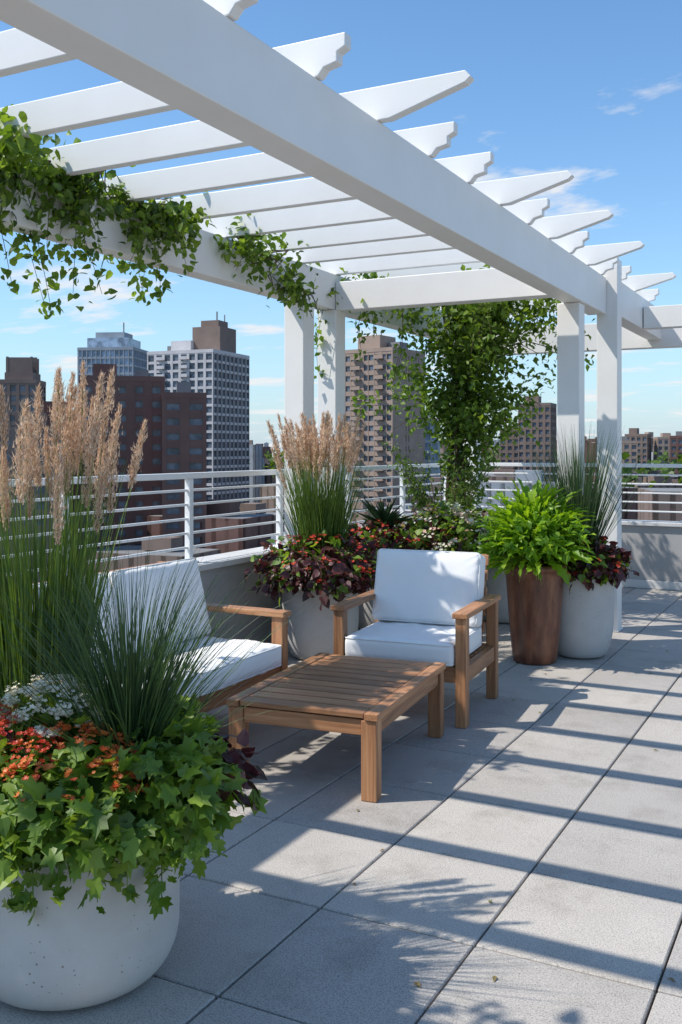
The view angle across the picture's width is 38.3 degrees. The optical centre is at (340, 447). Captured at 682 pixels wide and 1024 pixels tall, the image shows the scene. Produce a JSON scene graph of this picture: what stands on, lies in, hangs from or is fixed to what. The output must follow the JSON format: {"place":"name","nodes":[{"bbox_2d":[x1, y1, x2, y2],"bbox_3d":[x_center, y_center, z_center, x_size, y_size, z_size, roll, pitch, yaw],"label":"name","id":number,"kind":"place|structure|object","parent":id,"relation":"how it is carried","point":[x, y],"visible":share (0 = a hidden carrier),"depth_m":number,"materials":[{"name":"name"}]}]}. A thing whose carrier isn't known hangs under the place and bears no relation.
{"place":"outdoors","nodes":[
{"label":"outdoors","id":0,"kind":"place"},
{"bbox_2d":[147,312,249,511],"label":"highrise apartment building","id":1,"kind":"structure","parent":0,"point":[210,362],"depth_m":341.52,"materials":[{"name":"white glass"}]},
{"bbox_2d":[262,409,385,577],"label":"feather reed grass","id":2,"kind":"object","parent":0,"point":[328,508],"depth_m":6.95,"materials":[{"name":"plant"}]},
{"bbox_2d":[0,587,681,1023],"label":"terrace paving","id":3,"kind":"structure","parent":0,"point":[284,919],"depth_m":3.48,"materials":[{"name":"concrete"}]},
{"bbox_2d":[0,858,179,1010],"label":"planter pot","id":4,"kind":"object","parent":3,"relation":"on","point":[67,955],"visible":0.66,"depth_m":2.55,"materials":[{"name":"concrete"}]},
{"bbox_2d":[0,672,105,745],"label":"white flowers","id":5,"kind":"object","parent":4,"relation":"in","point":[59,711],"visible":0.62,"depth_m":2.69,"materials":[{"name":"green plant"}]},
{"bbox_2d":[0,360,147,755],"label":"feather reed grass","id":6,"kind":"object","parent":4,"relation":"in","point":[73,442],"depth_m":2.98,"materials":[{"name":"plant"}]},
{"bbox_2d":[0,701,153,813],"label":"orange flowers","id":7,"kind":"object","parent":4,"relation":"in","point":[59,751],"visible":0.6,"depth_m":2.57,"materials":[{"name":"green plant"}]},
{"bbox_2d":[0,728,267,813],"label":"burgundy heuchera","id":8,"kind":"object","parent":4,"relation":"in","point":[235,756],"visible":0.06,"depth_m":2.80,"materials":[{"name":"purple plant"}]},
{"bbox_2d":[0,680,268,925],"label":"ivy plant","id":9,"kind":"object","parent":4,"relation":"in","point":[164,826],"visible":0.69,"depth_m":2.48,"materials":[{"name":"green plant"}]},
{"bbox_2d":[0,536,331,770],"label":"spiky rush grass","id":10,"kind":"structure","parent":4,"relation":"in","point":[123,694],"depth_m":2.68,"materials":[{"name":"green plant"}]},
{"bbox_2d":[32,558,290,712],"bbox_3d":[-1.010,1.058,4.813,0.812,0.884,1.644,0,0,28],"label":"outdoor loveseat","id":11,"kind":"object","parent":3,"relation":"on","point":[255,662],"visible":0.21,"depth_m":5.11,"materials":[{"name":"white fabric"}]},
{"bbox_2d":[195,522,422,643],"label":"parapet wall","id":12,"kind":"structure","parent":3,"relation":"on","point":[211,567],"depth_m":7.09,"materials":[{"name":"white paint"}]},
{"bbox_2d":[0,463,446,575],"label":"metal railing","id":13,"kind":"object","parent":12,"relation":"on","point":[189,518],"visible":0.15,"depth_m":6.85,"materials":[{"name":"metal"}]},
{"bbox_2d":[282,576,358,659],"bbox_3d":[-0.147,1.200,7.069,0.570,0.600,0.570,0,0,28],"label":"planter pot","id":14,"kind":"object","parent":3,"relation":"on","point":[311,632],"visible":0.38,"depth_m":6.83,"materials":[{"name":"white concrete"}]},
{"bbox_2d":[244,522,377,610],"bbox_3d":[-0.134,0.800,7.018,0.958,0.572,1.075,0,0,28],"label":"flowering bedding plant","id":15,"kind":"object","parent":14,"relation":"in","point":[280,566],"visible":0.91,"depth_m":6.74,"materials":[{"name":"red plant"}]},
{"bbox_2d":[226,653,445,802],"bbox_3d":[0.017,1.312,4.768,0.720,0.375,1.080,0,0,22],"label":"wooden coffee table","id":16,"kind":"object","parent":3,"relation":"on","point":[346,694],"visible":0.97,"depth_m":4.47,"materials":[{"name":"brown wood"}]},
{"bbox_2d":[0,0,681,631],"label":"white pergola","id":17,"kind":"object","parent":3,"relation":"on","point":[412,216],"visible":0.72,"depth_m":5.28,"materials":[{"name":"paint"}]},
{"bbox_2d":[0,104,215,319],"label":"climbing vine","id":18,"kind":"object","parent":17,"relation":"attached to","point":[76,195],"visible":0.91,"depth_m":5.12,"materials":[{"name":"green plant"}]},
{"bbox_2d":[213,213,319,318],"bbox_3d":[-0.469,-1.258,6.800,0.520,0.622,1.216,0,0,28],"label":"climbing vine","id":19,"kind":"object","parent":17,"relation":"attached to","point":[244,245],"visible":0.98,"depth_m":6.76,"materials":[{"name":"green plant"}]},
{"bbox_2d":[358,560,376,628],"bbox_3d":[0.344,1.220,8.054,0.502,0.560,0.502,0,0,28],"label":"planter pot","id":20,"kind":"object","parent":3,"relation":"on","point":[366,618],"visible":0.09,"depth_m":7.86,"materials":[{"name":"white concrete"}]},
{"bbox_2d":[345,514,431,569],"bbox_3d":[0.342,0.779,8.018,0.957,0.488,0.884,0,0,28],"label":"flowering bedding plant","id":21,"kind":"object","parent":20,"relation":"in","point":[398,536],"visible":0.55,"depth_m":7.81,"materials":[{"name":"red plant"}]},
{"bbox_2d":[357,496,415,528],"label":"agave plant","id":22,"kind":"object","parent":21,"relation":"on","point":[381,514],"visible":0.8,"depth_m":8.01,"materials":[{"name":"green plant"}]},
{"bbox_2d":[331,549,500,728],"bbox_3d":[0.462,1.058,5.748,0.794,0.884,0.812,0,0,23],"label":"wooden armchair","id":23,"kind":"object","parent":3,"relation":"on","point":[432,606],"visible":0.94,"depth_m":5.75,"materials":[{"name":"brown wood"}]},
{"bbox_2d":[297,650,675,987],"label":"fallen leaves","id":24,"kind":"object","parent":3,"relation":"on","point":[419,984],"visible":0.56,"depth_m":2.77,"materials":[{"name":"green plant"}]},
{"bbox_2d":[483,565,508,622],"bbox_3d":[1.399,1.250,8.519,0.482,0.500,0.482,0,0,28],"label":"planter pot","id":25,"kind":"object","parent":3,"relation":"on","point":[498,586],"visible":0.16,"depth_m":8.29,"materials":[{"name":"grey stone"}]},
{"bbox_2d":[504,560,566,665],"bbox_3d":[1.362,1.155,6.903,0.446,0.690,0.446,0,0,28],"label":"tall planter","id":26,"kind":"object","parent":3,"relation":"on","point":[534,608],"visible":0.77,"depth_m":6.75,"materials":[{"name":"brown wood"}]},
{"bbox_2d":[468,474,603,590],"bbox_3d":[1.349,0.563,6.900,1.016,0.782,0.971,0,0,28],"label":"broadleaf plant","id":27,"kind":"object","parent":26,"relation":"in","point":[539,521],"visible":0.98,"depth_m":6.75,"materials":[{"name":"green plant"}]},
{"bbox_2d":[481,515,681,590],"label":"parapet wall","id":28,"kind":"structure","parent":3,"relation":"on","point":[654,547],"depth_m":10.44,"materials":[{"name":"white paint"}]},
{"bbox_2d":[481,463,681,522],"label":"metal railing","id":29,"kind":"object","parent":28,"relation":"on","point":[623,465],"visible":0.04,"depth_m":10.63,"materials":[{"name":"metal"}]},
{"bbox_2d":[558,576,613,658],"bbox_3d":[1.732,1.195,7.104,0.476,0.610,0.476,0,0,28],"label":"planter pot","id":30,"kind":"object","parent":3,"relation":"on","point":[586,624],"visible":0.62,"depth_m":6.90,"materials":[{"name":"grey stone"}]},
{"bbox_2d":[462,421,664,571],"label":"blue rush grass","id":31,"kind":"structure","parent":30,"relation":"in","point":[585,494],"depth_m":7.06,"materials":[{"name":"plant"}]},
{"bbox_2d":[527,535,638,592],"bbox_3d":[1.728,0.795,7.074,0.780,0.434,0.769,0,0,28],"label":"flowering bedding plant","id":32,"kind":"object","parent":30,"relation":"in","point":[611,569],"visible":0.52,"depth_m":6.86,"materials":[{"name":"red plant"}]},
{"bbox_3d":[1.052,1.220,9.151,0.542,0.560,0.542,0,0,28],"label":"planter pot","id":33,"kind":"object","parent":3,"relation":"on","visible":0},
{"bbox_2d":[381,430,506,538],"bbox_3d":[0.921,0.368,8.701,0.999,1.068,0.956,0,0,-20],"label":"airy shrub","id":34,"kind":"object","parent":33,"relation":"in","point":[417,493],"visible":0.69,"depth_m":8.63,"materials":[{"name":"green plant"}]},
{"bbox_2d":[310,263,595,518],"bbox_3d":[1.176,-0.382,8.735,2.428,2.770,3.274,0,0,28],"label":"climbing wisteria","id":35,"kind":"object","parent":33,"relation":"on","point":[474,350],"visible":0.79,"depth_m":8.90,"materials":[{"name":"green plant"}]},
{"bbox_3d":[0.907,1.220,8.268,0.502,0.560,0.502,0,0,28],"label":"planter pot","id":36,"kind":"object","parent":3,"relation":"on","visible":0},
{"bbox_2d":[390,501,500,553],"bbox_3d":[0.901,0.713,8.225,1.058,0.556,1.064,0,0,28],"label":"flowering bedding plant","id":37,"kind":"object","parent":36,"relation":"in","point":[464,530],"visible":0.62,"depth_m":7.98,"materials":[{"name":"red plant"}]},
{"bbox_2d":[434,508,527,559],"bbox_3d":[1.331,0.775,8.448,0.984,0.547,0.974,0,0,-23],"label":"flowering bedding plant","id":38,"kind":"object","parent":36,"relation":"in","point":[476,516],"visible":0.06,"depth_m":8.31,"materials":[{"name":"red plant"}]},
{"bbox_2d":[0,0,681,456],"label":"sky","id":39,"kind":"structure","parent":0,"point":[591,90],"materials":[{"name":"blue"}]},
{"bbox_3d":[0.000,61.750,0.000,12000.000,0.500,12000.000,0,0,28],"label":"ground","id":40,"kind":"structure","parent":0,"visible":0},
{"bbox_2d":[0,356,45,426],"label":"slender tower","id":41,"kind":"structure","parent":40,"relation":"on","point":[21,380],"depth_m":295.02,"materials":[{"name":"brown brick"}]},
{"bbox_2d":[0,413,63,581],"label":"brown brick building","id":42,"kind":"structure","parent":40,"relation":"on","point":[12,438],"depth_m":191.49,"materials":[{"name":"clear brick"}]},
{"bbox_2d":[44,401,78,572],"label":"brown brick building","id":43,"kind":"structure","parent":40,"relation":"on","point":[49,404],"depth_m":227.91,"materials":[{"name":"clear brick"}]},
{"bbox_2d":[77,322,148,395],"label":"glass tower","id":44,"kind":"structure","parent":40,"relation":"on","point":[124,352],"depth_m":391.46,"materials":[{"name":"blue glass"}]},
{"bbox_2d":[79,364,164,550],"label":"brown brick building","id":45,"kind":"structure","parent":40,"relation":"on","point":[138,396],"depth_m":212.59,"materials":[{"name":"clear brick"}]},
{"bbox_2d":[162,382,206,547],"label":"brown brick building","id":46,"kind":"structure","parent":40,"relation":"on","point":[184,428],"depth_m":204.82,"materials":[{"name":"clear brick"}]},
{"bbox_2d":[85,432,681,573],"bbox_3d":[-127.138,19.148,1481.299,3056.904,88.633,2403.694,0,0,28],"label":"distant city buildings","id":47,"kind":"structure","parent":40,"relation":"on","point":[259,460],"depth_m":209.92,"materials":[{"name":"beige brick"}]},
{"bbox_2d":[345,326,424,509],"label":"tan apartment building","id":48,"kind":"structure","parent":40,"relation":"on","point":[370,369],"depth_m":291.88,"materials":[{"name":"concrete"}]},
{"bbox_2d":[425,413,439,490],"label":"light office building","id":49,"kind":"structure","parent":40,"relation":"on","point":[436,445],"depth_m":313.65,"materials":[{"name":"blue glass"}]},
{"bbox_2d":[249,447,681,487],"bbox_3d":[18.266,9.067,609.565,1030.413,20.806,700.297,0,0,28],"label":"distant trees","id":50,"kind":"object","parent":40,"relation":"on","point":[626,470],"visible":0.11,"depth_m":361.24,"materials":[{"name":"green plant"}]},
{"bbox_2d":[500,427,517,469],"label":"brown tower","id":51,"kind":"structure","parent":40,"relation":"on","point":[510,448],"depth_m":428.21,"materials":[{"name":"brick"}]},
{"bbox_2d":[518,396,556,481],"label":"brown tower","id":52,"kind":"structure","parent":40,"relation":"on","point":[544,423],"depth_m":394.18,"materials":[{"name":"brick"}]},
{"bbox_2d":[595,437,596,471],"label":"brown tower","id":53,"kind":"structure","parent":40,"relation":"on","point":[596,452],"depth_m":509.10,"materials":[{"name":"brick"}]},
{"bbox_2d":[622,436,637,482],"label":"brown tower","id":54,"kind":"structure","parent":40,"relation":"on","point":[631,448],"depth_m":425.24,"materials":[{"name":"beige brick"}]},
{"bbox_2d":[625,428,650,473],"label":"brown tower","id":55,"kind":"structure","parent":40,"relation":"on","point":[635,435],"depth_m":494.36,"materials":[{"name":"brick"}]},
{"bbox_2d":[653,433,670,470],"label":"brown tower","id":56,"kind":"structure","parent":40,"relation":"on","point":[661,441],"depth_m":494.81,"materials":[{"name":"beige brick"}]},
{"bbox_2d":[670,431,681,473],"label":"brown tower","id":57,"kind":"structure","parent":40,"relation":"on","point":[675,443],"depth_m":444.17,"materials":[{"name":"brick"}]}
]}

